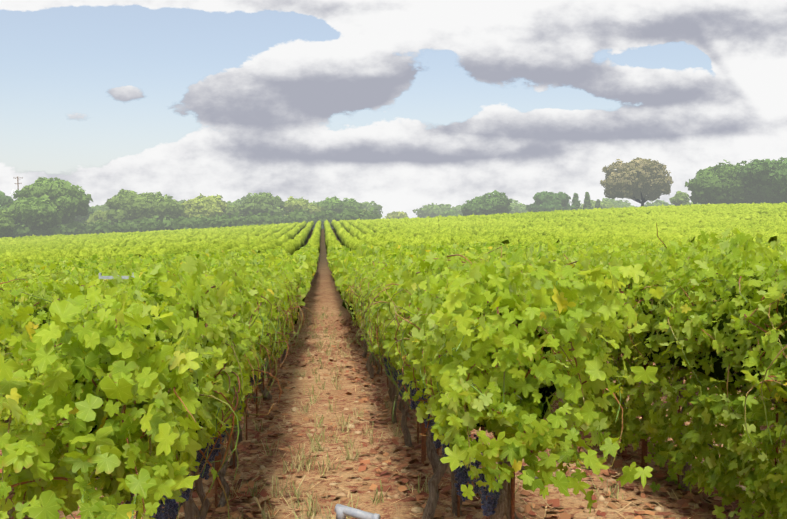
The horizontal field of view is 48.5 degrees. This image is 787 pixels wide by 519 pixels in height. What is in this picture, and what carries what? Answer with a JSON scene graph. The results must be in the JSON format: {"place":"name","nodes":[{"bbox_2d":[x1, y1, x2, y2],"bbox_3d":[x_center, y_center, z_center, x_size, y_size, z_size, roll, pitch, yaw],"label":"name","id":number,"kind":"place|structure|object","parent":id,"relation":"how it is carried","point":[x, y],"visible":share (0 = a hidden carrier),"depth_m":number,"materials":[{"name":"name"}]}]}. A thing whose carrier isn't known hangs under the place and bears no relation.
{"place":"outdoors","nodes":[
{"label":"outdoors","id":0,"kind":"place"},
{"bbox_2d":[99,273,134,278],"bbox_3d":[-4.022,1.361,12.766,0.510,2.340,0.040,0,2,-5],"label":"trellis cross arm","id":1,"kind":"object","parent":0,"point":[109,277],"visible":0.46,"depth_m":12.70},
{"bbox_2d":[0,229,786,518],"bbox_3d":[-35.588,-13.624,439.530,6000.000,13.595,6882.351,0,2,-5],"label":"ground","id":2,"kind":"structure","parent":0,"point":[322,293],"depth_m":9.38,"materials":[{"name":"soil"}]},
{"bbox_2d":[11,176,22,196],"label":"utility pole","id":3,"kind":"object","parent":2,"relation":"on","point":[12,192],"visible":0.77,"depth_m":267.59,"materials":[{"name":"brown wood"}]},
{"bbox_2d":[23,289,647,489],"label":"trellis posts","id":4,"kind":"object","parent":2,"relation":"on","point":[423,449],"depth_m":8.28,"materials":[{"name":"brown wood"}]},
{"bbox_2d":[335,504,380,518],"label":"pipe","id":5,"kind":"object","parent":2,"relation":"on","point":[342,511],"visible":1,"depth_m":5.92,"materials":[{"name":"grey plastic"}]},
{"bbox_2d":[0,330,760,518],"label":"ground clods","id":6,"kind":"object","parent":2,"relation":"on","point":[601,498],"visible":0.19,"depth_m":8.56,"materials":[{"name":"brown soil"}]},
{"bbox_2d":[1,364,775,518],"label":"drip hose","id":7,"kind":"object","parent":2,"relation":"on","point":[480,495],"depth_m":6.14,"materials":[{"name":"black plastic"}]},
{"bbox_2d":[0,325,778,518],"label":"grapevine trunks","id":8,"kind":"object","parent":2,"relation":"on","point":[191,509],"visible":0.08,"depth_m":7.34,"materials":[{"name":"brown wood"}]},
{"bbox_2d":[3,352,778,518],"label":"vine stakes","id":9,"kind":"object","parent":2,"relation":"on","point":[512,495],"depth_m":7.60,"materials":[{"name":"brown wood"}]},
{"bbox_2d":[0,238,784,409],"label":"vine leaves","id":10,"kind":"object","parent":2,"relation":"on","point":[273,274],"visible":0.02,"depth_m":12.64,"materials":[{"name":"green plant"}]},
{"bbox_2d":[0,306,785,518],"bbox_3d":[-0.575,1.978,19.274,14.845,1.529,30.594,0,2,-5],"label":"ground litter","id":11,"kind":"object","parent":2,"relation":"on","point":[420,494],"visible":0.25,"depth_m":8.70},
{"bbox_2d":[0,228,786,518],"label":"vine","id":12,"kind":"object","parent":2,"relation":"on","point":[46,389],"depth_m":4.51,"materials":[{"name":"green plant"}]},
{"bbox_2d":[149,356,499,518],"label":"grape bunches","id":13,"kind":"object","parent":12,"relation":"hanging from","point":[170,509],"visible":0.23,"depth_m":5.32,"materials":[{"name":"food"}]},
{"bbox_2d":[0,157,786,237],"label":"trees","id":14,"kind":"object","parent":2,"relation":"on","point":[44,206],"materials":[{"name":"green plant"}]},
{"bbox_2d":[0,202,786,262],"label":"vine rows","id":15,"kind":"object","parent":2,"relation":"on","point":[630,225],"visible":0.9,"depth_m":128.93,"materials":[{"name":"green plant"}]},
{"bbox_2d":[0,240,786,325],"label":"vine","id":16,"kind":"object","parent":2,"relation":"on","point":[341,262],"depth_m":35.24,"materials":[{"name":"green plant"}]},
{"bbox_2d":[0,0,786,218],"label":"sky","id":17,"kind":"structure","parent":0,"point":[406,106],"materials":[{"name":"white"}]},
{"bbox_3d":[0.111,0.974,11.279,24.002,2.124,15.600,0,2,-5],"label":"trellis","id":18,"kind":"object","parent":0,"visible":0},
{"bbox_2d":[0,223,786,518],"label":"vine shoots","id":19,"kind":"object","parent":18,"relation":"attached to","point":[237,406],"visible":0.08,"depth_m":5.86,"materials":[{"name":"green plant"}]}
]}

